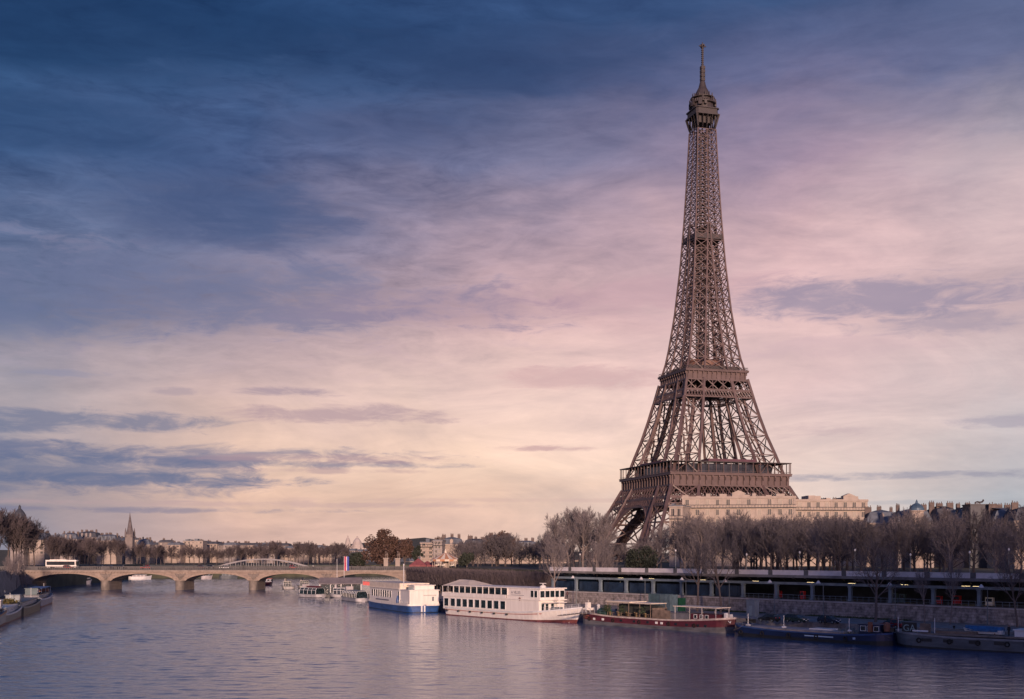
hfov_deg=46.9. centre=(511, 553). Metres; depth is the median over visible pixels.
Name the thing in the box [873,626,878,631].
window
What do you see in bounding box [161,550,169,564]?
bare tree
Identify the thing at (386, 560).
statue
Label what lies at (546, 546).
bare tree
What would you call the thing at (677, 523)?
bare tree
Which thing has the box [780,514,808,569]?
bare tree
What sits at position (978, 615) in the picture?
quay wall
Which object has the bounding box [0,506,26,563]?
bare tree
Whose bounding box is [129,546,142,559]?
bare tree
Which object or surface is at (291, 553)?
bare tree
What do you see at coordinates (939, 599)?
ticket machine
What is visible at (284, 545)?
house
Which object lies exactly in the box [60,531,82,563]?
house
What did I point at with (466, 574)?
clipped tree
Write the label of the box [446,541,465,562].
bare tree
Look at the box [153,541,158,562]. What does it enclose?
house
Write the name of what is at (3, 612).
houseboat
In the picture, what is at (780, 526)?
bare tree
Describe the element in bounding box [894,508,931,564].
bare tree
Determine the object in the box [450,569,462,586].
clipped tree
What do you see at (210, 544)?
house
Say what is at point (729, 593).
street lamp
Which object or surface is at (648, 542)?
bare tree
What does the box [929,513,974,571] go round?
bare tree
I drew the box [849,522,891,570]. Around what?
bare tree
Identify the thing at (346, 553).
bare tree
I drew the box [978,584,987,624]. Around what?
street lamp
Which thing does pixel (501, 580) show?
clipped tree
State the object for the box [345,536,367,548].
hilltop basilica
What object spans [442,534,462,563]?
house
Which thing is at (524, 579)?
clipped tree
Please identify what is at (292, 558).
house
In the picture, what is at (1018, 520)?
bare tree
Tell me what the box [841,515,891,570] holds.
bare tree
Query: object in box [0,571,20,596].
embankment wall
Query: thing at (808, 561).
bare tree
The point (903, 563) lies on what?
bare tree
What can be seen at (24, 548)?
bare tree
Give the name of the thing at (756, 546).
bare tree
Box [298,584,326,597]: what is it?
tour boat
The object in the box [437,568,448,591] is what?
clipped tree
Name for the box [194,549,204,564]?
bare tree
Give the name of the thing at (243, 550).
bare tree
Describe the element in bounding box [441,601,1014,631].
quay kerb
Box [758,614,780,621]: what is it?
parked car
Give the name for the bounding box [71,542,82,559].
bare tree
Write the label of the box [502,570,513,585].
clipped tree
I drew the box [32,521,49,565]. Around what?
bare tree
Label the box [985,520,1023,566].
bare tree
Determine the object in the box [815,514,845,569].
bare tree
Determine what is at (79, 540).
bare tree
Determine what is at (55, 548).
bare tree
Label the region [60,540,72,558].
bare tree
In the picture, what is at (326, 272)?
sky
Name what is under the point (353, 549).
hillside house
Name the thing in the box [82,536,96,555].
bare tree
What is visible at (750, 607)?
door
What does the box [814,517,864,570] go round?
bare tree
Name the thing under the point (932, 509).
house
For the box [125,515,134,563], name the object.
church spire
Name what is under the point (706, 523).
bare tree
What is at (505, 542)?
bare tree
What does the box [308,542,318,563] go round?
bare tree
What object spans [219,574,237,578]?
moored boat
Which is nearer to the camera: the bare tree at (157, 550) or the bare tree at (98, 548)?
the bare tree at (98, 548)
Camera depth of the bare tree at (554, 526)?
356.56 m
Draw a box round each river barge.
[583,600,736,632]
[735,618,897,645]
[895,617,1023,653]
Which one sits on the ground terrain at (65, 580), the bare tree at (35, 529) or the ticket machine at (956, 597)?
the bare tree at (35, 529)
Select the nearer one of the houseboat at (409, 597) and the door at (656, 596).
the door at (656, 596)
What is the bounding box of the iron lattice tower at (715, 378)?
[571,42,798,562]
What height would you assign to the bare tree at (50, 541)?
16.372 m
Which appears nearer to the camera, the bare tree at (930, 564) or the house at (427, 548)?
the bare tree at (930, 564)
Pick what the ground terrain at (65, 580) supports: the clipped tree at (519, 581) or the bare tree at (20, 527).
the bare tree at (20, 527)
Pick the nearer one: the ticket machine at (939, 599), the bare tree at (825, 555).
the ticket machine at (939, 599)
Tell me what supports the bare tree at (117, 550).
on the ground terrain at (267, 564)
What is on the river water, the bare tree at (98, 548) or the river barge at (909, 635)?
the river barge at (909, 635)
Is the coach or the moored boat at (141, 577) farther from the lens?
the moored boat at (141, 577)
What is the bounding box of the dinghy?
[963,625,1004,634]
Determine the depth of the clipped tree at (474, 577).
347.52 m
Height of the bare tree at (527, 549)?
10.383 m
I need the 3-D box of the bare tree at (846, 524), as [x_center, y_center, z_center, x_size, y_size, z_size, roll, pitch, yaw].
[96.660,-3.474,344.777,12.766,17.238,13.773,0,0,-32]
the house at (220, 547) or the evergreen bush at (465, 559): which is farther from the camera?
the house at (220, 547)
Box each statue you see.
[383,551,388,565]
[395,551,400,565]
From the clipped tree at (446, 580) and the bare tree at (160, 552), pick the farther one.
the bare tree at (160, 552)
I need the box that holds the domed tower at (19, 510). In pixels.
[10,505,27,564]
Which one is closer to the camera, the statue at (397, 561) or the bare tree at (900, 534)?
the bare tree at (900, 534)
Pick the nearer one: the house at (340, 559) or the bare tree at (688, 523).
the bare tree at (688, 523)
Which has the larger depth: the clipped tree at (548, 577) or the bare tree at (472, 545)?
the bare tree at (472, 545)
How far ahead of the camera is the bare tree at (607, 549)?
341.71 m
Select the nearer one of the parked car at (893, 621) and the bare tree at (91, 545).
the parked car at (893, 621)
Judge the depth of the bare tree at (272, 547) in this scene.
858.83 m
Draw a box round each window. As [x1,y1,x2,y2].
[670,508,674,514]
[788,499,792,504]
[860,625,865,630]
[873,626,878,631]
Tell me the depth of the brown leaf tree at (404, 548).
543.34 m
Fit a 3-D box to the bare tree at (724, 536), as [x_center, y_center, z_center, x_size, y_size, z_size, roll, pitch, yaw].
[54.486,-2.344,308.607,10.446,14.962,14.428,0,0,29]
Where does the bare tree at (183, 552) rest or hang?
on the ground terrain at (267, 564)
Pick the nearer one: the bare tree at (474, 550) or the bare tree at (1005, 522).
the bare tree at (1005, 522)
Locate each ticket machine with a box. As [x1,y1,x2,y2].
[800,591,805,598]
[893,593,897,601]
[899,594,905,602]
[936,596,942,603]
[953,595,961,603]
[985,597,994,605]
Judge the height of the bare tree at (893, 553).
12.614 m
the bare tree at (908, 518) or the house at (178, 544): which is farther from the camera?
the house at (178, 544)
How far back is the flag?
435.03 m
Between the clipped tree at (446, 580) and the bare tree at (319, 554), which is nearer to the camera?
the clipped tree at (446, 580)
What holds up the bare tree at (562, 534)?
on the ground terrain at (665, 564)
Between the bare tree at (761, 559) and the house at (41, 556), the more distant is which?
the house at (41, 556)
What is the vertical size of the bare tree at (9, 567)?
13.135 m
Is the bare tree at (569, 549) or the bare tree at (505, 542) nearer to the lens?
the bare tree at (569, 549)
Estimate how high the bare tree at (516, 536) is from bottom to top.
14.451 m
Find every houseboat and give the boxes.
[0,598,21,622]
[0,605,6,626]
[6,594,40,616]
[24,586,52,607]
[368,564,439,612]
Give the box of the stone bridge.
[0,566,409,589]
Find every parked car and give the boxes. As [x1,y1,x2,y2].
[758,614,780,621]
[783,614,808,622]
[817,615,840,623]
[880,619,903,627]
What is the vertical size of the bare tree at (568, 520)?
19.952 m
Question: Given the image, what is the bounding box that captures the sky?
[0,0,1023,552]
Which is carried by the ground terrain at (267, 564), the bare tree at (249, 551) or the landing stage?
the bare tree at (249, 551)
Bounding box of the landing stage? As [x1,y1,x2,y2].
[319,577,369,596]
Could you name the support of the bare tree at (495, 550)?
on the ground terrain at (665, 564)
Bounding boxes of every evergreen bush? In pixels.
[348,552,367,565]
[411,545,423,560]
[458,552,474,566]
[624,545,659,567]
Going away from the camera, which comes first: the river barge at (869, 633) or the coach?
the river barge at (869, 633)
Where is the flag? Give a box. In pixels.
[344,557,348,570]
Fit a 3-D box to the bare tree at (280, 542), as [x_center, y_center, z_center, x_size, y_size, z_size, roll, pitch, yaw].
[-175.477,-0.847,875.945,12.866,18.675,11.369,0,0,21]
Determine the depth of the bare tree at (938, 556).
279.98 m
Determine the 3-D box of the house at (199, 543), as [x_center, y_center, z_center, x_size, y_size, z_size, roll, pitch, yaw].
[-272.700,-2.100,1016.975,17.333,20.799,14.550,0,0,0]
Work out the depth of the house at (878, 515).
431.13 m
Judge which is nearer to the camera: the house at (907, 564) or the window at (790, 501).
the house at (907, 564)
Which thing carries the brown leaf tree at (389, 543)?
on the ground terrain at (65, 580)
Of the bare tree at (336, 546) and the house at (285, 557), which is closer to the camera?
the bare tree at (336, 546)
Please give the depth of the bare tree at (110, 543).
709.77 m
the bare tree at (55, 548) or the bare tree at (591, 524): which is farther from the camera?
the bare tree at (55, 548)
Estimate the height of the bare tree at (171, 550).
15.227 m
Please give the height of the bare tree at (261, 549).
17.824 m
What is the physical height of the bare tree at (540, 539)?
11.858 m
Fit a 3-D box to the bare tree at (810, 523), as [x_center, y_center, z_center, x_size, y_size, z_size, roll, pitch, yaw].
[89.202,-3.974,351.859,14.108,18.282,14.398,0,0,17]
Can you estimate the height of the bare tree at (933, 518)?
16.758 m
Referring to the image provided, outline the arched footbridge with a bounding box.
[219,559,306,565]
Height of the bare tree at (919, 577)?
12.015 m
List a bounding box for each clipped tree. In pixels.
[424,567,436,582]
[427,568,436,585]
[429,568,438,588]
[433,568,446,593]
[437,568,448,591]
[440,568,448,591]
[441,569,451,591]
[445,569,456,586]
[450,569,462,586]
[451,569,463,581]
[454,569,465,579]
[458,569,468,579]
[464,569,476,579]
[467,570,477,579]
[471,570,484,580]
[475,570,488,581]
[480,569,491,582]
[483,570,498,584]
[488,570,505,584]
[494,571,509,584]
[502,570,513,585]
[506,570,520,585]
[511,570,530,585]
[518,571,529,585]
[525,571,539,585]
[530,571,549,586]
[543,572,557,586]
[555,573,565,586]
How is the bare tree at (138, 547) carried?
on the ground terrain at (267, 564)
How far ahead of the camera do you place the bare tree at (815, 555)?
309.11 m
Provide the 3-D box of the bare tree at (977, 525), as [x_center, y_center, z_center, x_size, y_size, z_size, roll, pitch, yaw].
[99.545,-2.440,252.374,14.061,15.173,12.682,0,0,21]
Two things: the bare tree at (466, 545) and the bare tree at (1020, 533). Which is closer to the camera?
the bare tree at (1020, 533)
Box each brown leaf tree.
[361,528,399,565]
[395,538,413,565]
[483,530,515,565]
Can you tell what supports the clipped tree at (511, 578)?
on the quay
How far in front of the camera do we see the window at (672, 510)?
440.26 m
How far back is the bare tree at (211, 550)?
933.30 m
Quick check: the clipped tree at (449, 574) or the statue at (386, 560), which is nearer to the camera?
the clipped tree at (449, 574)
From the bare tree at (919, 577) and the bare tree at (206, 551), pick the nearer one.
the bare tree at (919, 577)
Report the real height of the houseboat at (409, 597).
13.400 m
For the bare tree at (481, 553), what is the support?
on the ground terrain at (665, 564)
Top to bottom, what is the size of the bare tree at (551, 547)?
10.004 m
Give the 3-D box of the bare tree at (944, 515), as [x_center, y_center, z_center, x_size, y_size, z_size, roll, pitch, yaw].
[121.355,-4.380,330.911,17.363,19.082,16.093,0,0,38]
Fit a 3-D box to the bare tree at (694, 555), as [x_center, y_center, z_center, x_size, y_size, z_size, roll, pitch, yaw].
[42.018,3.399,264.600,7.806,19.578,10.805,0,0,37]
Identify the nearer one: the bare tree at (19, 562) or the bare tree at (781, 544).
the bare tree at (781, 544)
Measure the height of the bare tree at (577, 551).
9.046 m
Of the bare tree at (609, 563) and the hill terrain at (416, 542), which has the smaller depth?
the bare tree at (609, 563)
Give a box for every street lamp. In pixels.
[571,576,576,603]
[723,579,729,611]
[767,580,774,613]
[816,581,823,614]
[887,582,895,618]
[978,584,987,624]
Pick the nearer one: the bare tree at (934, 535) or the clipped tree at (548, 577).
the bare tree at (934, 535)
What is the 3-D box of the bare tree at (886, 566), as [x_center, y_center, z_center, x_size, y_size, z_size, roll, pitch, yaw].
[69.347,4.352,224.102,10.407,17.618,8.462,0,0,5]
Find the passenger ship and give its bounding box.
[442,579,581,622]
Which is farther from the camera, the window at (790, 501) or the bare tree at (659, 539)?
the window at (790, 501)
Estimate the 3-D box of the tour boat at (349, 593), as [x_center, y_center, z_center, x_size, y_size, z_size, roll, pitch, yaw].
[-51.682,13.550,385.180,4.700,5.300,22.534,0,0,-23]
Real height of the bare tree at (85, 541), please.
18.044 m
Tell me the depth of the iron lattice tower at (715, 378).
660.01 m
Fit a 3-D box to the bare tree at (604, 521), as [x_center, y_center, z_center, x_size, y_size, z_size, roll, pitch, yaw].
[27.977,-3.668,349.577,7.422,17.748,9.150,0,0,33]
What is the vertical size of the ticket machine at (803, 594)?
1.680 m
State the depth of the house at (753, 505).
451.76 m
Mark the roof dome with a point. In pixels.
(916, 506)
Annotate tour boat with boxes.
[281,578,294,588]
[297,578,309,588]
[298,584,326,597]
[329,584,344,597]
[341,586,368,601]
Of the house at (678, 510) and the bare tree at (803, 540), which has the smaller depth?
the bare tree at (803, 540)
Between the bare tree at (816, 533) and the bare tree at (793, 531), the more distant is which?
the bare tree at (793, 531)
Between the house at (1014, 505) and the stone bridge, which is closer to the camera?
the house at (1014, 505)
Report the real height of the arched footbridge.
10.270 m
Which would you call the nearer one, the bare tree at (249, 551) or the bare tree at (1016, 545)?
the bare tree at (1016, 545)
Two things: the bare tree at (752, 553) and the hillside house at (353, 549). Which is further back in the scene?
the hillside house at (353, 549)
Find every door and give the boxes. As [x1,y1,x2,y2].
[655,595,658,604]
[749,606,751,615]
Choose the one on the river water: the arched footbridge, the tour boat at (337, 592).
the tour boat at (337, 592)
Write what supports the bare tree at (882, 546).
on the ground terrain at (665, 564)
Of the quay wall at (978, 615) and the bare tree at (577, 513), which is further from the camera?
the bare tree at (577, 513)
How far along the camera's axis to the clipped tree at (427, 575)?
390.91 m
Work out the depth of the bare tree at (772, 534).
282.04 m
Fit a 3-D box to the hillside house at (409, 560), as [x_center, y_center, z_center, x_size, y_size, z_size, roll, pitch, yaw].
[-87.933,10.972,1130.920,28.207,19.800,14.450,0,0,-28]
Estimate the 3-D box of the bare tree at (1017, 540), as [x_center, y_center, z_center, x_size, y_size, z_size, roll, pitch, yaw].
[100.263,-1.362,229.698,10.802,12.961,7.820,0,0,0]
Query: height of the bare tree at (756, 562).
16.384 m
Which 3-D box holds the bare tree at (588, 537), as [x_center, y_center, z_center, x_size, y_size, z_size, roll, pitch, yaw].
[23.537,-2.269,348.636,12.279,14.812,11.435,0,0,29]
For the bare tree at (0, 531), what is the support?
on the ground terrain at (65, 580)
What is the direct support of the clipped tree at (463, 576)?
on the quay
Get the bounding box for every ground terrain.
[0,558,668,577]
[0,564,142,587]
[436,561,1023,588]
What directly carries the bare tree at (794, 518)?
on the ground terrain at (665, 564)
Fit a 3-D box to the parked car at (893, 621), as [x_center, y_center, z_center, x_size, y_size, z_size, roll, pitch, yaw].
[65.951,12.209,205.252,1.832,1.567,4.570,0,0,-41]
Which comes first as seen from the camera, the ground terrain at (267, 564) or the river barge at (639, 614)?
the river barge at (639, 614)
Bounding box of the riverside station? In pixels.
[545,567,1023,608]
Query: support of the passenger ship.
on the river water
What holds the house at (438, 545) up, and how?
on the ground terrain at (665, 564)
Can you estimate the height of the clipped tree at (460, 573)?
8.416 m
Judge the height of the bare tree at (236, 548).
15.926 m
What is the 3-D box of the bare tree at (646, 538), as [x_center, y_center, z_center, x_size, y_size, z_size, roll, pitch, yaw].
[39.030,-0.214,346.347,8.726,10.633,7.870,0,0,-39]
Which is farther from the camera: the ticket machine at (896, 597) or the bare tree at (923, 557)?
the bare tree at (923, 557)
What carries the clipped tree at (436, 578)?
on the quay
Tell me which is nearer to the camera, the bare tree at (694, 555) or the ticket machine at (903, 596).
the ticket machine at (903, 596)
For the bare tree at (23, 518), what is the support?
on the ground terrain at (65, 580)
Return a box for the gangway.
[557,607,594,615]
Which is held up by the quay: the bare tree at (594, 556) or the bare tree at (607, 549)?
the bare tree at (594, 556)
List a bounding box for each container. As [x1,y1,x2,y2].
[648,593,672,604]
[659,594,677,610]
[678,598,685,611]
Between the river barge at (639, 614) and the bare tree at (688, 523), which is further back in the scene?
the bare tree at (688, 523)
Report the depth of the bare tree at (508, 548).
456.91 m
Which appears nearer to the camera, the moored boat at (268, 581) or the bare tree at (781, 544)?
the bare tree at (781, 544)
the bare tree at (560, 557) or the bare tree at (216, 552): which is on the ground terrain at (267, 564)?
the bare tree at (216, 552)
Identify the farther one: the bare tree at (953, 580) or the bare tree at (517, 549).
the bare tree at (517, 549)
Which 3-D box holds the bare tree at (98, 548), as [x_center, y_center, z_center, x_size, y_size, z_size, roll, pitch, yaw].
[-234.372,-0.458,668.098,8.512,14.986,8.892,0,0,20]
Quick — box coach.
[46,559,77,568]
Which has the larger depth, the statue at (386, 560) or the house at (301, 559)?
the house at (301, 559)
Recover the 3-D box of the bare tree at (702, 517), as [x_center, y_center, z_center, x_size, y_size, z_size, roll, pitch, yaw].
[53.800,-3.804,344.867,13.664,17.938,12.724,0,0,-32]
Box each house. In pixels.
[28,529,53,564]
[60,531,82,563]
[79,529,99,563]
[95,532,122,563]
[135,537,154,563]
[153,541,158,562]
[158,538,173,562]
[167,541,185,562]
[183,539,206,562]
[207,540,221,562]
[218,541,228,562]
[223,540,240,562]
[238,541,247,562]
[247,541,258,562]
[254,542,270,562]
[262,541,275,562]
[277,542,291,562]
[284,544,293,562]
[287,552,318,562]
[294,542,311,562]
[319,544,331,562]
[331,545,347,562]
[349,547,356,551]
[406,557,420,561]
[419,539,432,562]
[432,536,445,563]
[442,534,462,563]
[464,534,485,563]
[483,532,516,563]
[516,537,537,563]
[538,542,569,562]
[668,502,690,566]
[681,490,796,565]
[796,493,868,565]
[862,505,892,566]
[886,503,933,567]
[927,500,954,566]
[943,501,979,567]
[986,502,1010,568]
[1001,500,1023,568]
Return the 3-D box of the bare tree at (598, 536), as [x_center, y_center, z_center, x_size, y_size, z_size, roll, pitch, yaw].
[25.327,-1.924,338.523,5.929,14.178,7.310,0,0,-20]
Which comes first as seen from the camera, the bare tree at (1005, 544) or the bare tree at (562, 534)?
the bare tree at (1005, 544)
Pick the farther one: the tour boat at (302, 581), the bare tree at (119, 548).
the bare tree at (119, 548)
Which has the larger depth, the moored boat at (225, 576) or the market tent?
the moored boat at (225, 576)
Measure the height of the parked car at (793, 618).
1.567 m
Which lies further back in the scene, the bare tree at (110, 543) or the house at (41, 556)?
the bare tree at (110, 543)
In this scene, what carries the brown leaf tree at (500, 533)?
on the ground terrain at (665, 564)
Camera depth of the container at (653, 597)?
262.22 m
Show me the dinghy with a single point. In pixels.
(994, 630)
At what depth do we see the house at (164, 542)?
1023.22 m
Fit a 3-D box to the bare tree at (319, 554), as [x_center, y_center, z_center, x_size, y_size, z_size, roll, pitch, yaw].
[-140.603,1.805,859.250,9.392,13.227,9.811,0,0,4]
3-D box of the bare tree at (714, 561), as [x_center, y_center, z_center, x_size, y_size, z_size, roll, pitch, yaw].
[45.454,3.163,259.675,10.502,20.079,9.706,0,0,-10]
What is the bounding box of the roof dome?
[909,499,924,567]
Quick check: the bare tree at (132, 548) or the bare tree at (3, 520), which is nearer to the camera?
the bare tree at (3, 520)
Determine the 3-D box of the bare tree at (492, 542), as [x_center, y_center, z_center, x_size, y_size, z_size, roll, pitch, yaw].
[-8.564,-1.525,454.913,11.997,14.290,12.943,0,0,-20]
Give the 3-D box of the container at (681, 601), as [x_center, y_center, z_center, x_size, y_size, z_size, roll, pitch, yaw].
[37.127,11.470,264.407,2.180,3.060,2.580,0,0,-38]
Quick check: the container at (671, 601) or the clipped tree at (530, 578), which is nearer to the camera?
the container at (671, 601)
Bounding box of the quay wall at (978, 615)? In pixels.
[564,591,1023,625]
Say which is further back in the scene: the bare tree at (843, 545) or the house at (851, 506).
the house at (851, 506)
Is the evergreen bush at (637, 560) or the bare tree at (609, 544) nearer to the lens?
the evergreen bush at (637, 560)
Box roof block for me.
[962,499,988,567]
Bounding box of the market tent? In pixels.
[409,558,426,566]
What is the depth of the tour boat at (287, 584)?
510.20 m
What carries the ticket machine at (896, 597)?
on the riverside station
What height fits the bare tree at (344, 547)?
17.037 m
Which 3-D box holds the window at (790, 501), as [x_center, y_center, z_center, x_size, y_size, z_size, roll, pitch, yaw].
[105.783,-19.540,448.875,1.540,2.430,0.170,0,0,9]
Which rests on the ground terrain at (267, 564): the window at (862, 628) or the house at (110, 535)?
the house at (110, 535)
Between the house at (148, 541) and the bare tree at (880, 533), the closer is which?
the bare tree at (880, 533)
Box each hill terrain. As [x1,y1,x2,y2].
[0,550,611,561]
[344,538,667,557]
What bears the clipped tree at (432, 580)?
on the quay
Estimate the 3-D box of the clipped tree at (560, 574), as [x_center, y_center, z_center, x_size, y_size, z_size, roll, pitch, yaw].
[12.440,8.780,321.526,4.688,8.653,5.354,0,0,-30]
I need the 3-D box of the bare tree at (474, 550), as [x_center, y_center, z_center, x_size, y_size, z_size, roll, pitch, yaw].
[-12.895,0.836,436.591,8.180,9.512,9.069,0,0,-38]
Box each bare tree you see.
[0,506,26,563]
[0,507,14,546]
[0,513,25,562]
[0,517,5,542]
[1,557,17,577]
[5,514,31,555]
[6,517,37,553]
[7,554,22,579]
[8,517,39,557]
[8,551,28,588]
[9,559,22,587]
[14,520,35,565]
[16,520,40,565]
[20,556,28,586]
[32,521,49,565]
[43,535,57,558]
[45,535,62,558]
[46,536,66,558]
[60,536,76,559]
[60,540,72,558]
[67,539,79,557]
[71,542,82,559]
[73,538,84,559]
[80,534,91,553]
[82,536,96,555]
[84,539,97,565]
[89,540,103,560]
[94,537,107,563]
[104,537,117,564]
[111,538,125,563]
[114,540,128,563]
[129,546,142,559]
[133,542,149,563]
[141,547,152,562]
[150,545,163,564]
[151,544,166,562]
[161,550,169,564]
[166,545,177,563]
[179,548,190,563]
[182,543,196,563]
[188,549,197,558]
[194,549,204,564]
[199,549,208,559]
[205,546,216,563]
[212,549,221,564]
[218,549,229,561]
[227,544,242,560]
[239,547,246,564]
[243,545,255,558]
[252,544,261,558]
[254,542,265,563]
[261,545,271,563]
[264,542,282,564]
[268,540,284,563]
[285,548,296,564]
[292,542,304,562]
[299,540,317,564]
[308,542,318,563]
[312,547,323,559]
[323,546,336,563]
[330,542,344,559]
[336,543,350,556]
[341,548,349,556]
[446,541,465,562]
[450,541,473,557]
[462,538,481,565]
[466,541,483,565]
[467,543,490,566]
[474,532,507,565]
[486,537,511,565]
[487,531,506,565]
[490,532,523,565]
[496,534,516,565]
[508,533,524,565]
[512,539,526,565]
[513,546,524,565]
[516,543,537,566]
[523,542,545,566]
[533,533,544,568]
[534,541,544,567]
[536,532,571,586]
[537,530,554,565]
[542,513,566,566]
[543,517,565,565]
[544,537,558,562]
[554,525,578,566]
[557,509,576,566]
[561,507,590,566]
[562,547,581,566]
[566,508,590,566]
[569,513,595,566]
[571,505,600,565]
[571,524,598,566]
[577,511,600,552]
[583,534,612,581]
[591,523,610,566]
[591,539,618,561]
[594,511,619,567]
[595,512,617,563]
[596,537,619,565]
[596,545,622,581]
[615,543,628,567]
[628,535,654,553]
[631,541,645,567]
[643,537,670,565]
[644,523,674,567]
[649,525,670,561]
[664,523,698,568]
[666,516,711,568]
[667,515,693,560]
[672,528,696,568]
[676,516,730,565]
[678,511,714,562]
[680,531,711,610]
[687,513,717,568]
[697,525,743,612]
[705,518,727,563]
[708,517,741,568]
[713,517,754,568]
[715,509,764,568]
[720,522,749,568]
[722,518,767,569]
[723,518,756,568]
[725,519,766,569]
[739,532,774,569]
[741,519,796,569]
[742,516,767,569]
[751,522,767,569]
[752,516,805,569]
[766,511,797,569]
[766,519,790,569]
[766,524,793,569]
[771,531,797,569]
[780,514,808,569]
[785,512,809,569]
[787,524,816,564]
[790,530,814,569]
[791,510,821,569]
[792,513,818,569]
[796,526,833,570]
[797,517,850,570]
[798,522,836,570]
[808,539,841,570]
[813,515,864,570]
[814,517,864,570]
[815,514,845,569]
[815,524,857,570]
[817,516,852,570]
[832,520,855,570]
[838,514,859,569]
[839,524,879,570]
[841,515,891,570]
[845,519,877,569]
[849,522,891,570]
[849,534,907,621]
[856,527,886,569]
[874,522,890,569]
[875,518,913,571]
[878,509,920,570]
[879,526,922,571]
[885,515,934,571]
[886,516,913,569]
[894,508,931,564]
[908,513,936,570]
[910,524,947,571]
[913,561,932,622]
[914,520,942,571]
[915,520,946,571]
[918,505,976,569]
[923,521,970,571]
[924,517,977,564]
[926,514,990,570]
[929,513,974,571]
[941,553,964,623]
[944,508,1009,572]
[972,518,1015,572]
[976,512,1020,571]
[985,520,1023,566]
[987,525,1018,571]
[988,540,1023,626]
[1002,522,1023,559]
[1006,520,1023,567]
[1009,505,1023,543]
[1012,516,1023,544]
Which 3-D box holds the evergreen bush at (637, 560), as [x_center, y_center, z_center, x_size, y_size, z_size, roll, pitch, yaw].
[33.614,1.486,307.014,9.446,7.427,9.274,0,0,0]
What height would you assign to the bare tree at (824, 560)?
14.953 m
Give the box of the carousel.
[431,549,458,567]
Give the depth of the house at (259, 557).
1006.08 m
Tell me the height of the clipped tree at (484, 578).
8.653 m
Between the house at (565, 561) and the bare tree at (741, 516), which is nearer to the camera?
the bare tree at (741, 516)
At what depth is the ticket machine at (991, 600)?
220.77 m
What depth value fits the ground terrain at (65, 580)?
572.84 m
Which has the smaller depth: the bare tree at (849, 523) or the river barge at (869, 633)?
the river barge at (869, 633)
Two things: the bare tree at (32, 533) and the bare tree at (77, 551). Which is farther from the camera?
the bare tree at (77, 551)
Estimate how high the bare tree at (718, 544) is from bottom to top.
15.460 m
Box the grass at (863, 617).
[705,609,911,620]
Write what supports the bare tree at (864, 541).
on the ground terrain at (665, 564)
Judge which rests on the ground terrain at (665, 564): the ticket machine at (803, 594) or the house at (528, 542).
the house at (528, 542)
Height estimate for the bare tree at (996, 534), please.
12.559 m
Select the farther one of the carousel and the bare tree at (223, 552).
the bare tree at (223, 552)
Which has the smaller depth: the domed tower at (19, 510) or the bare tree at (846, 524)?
the bare tree at (846, 524)
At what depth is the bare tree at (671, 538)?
318.96 m
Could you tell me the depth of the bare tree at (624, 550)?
336.13 m
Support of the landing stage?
on the river water
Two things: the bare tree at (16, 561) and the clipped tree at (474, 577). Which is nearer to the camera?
the clipped tree at (474, 577)
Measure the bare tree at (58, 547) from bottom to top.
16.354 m
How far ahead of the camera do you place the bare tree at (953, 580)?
216.39 m
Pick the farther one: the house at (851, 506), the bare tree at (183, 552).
the bare tree at (183, 552)
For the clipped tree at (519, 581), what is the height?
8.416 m
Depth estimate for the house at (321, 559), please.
991.65 m
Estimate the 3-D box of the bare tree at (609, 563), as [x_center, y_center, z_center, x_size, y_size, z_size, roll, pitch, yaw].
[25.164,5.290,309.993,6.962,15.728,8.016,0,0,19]
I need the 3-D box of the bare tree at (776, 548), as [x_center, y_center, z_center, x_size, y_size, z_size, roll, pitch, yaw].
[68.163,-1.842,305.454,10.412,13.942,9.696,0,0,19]
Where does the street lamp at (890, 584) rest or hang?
on the quay
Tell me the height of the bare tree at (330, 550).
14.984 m
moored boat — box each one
[128,575,151,579]
[201,574,211,578]
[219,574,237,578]
[265,578,272,585]
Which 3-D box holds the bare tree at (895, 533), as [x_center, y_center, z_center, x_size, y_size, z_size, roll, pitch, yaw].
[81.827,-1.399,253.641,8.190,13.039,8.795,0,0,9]
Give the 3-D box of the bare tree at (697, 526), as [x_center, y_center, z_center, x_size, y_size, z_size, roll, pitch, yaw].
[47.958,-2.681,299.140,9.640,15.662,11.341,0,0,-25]
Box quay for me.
[436,587,1023,634]
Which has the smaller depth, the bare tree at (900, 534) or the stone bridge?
the bare tree at (900, 534)
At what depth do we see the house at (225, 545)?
965.41 m
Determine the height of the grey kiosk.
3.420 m
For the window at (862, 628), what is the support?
in the river barge at (869, 633)
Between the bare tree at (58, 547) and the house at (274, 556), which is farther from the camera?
the house at (274, 556)
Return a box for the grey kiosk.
[746,599,758,616]
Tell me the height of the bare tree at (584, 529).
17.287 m
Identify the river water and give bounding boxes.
[0,576,1023,698]
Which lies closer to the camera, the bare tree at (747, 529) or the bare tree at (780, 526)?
the bare tree at (747, 529)
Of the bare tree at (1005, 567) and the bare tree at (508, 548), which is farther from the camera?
the bare tree at (508, 548)

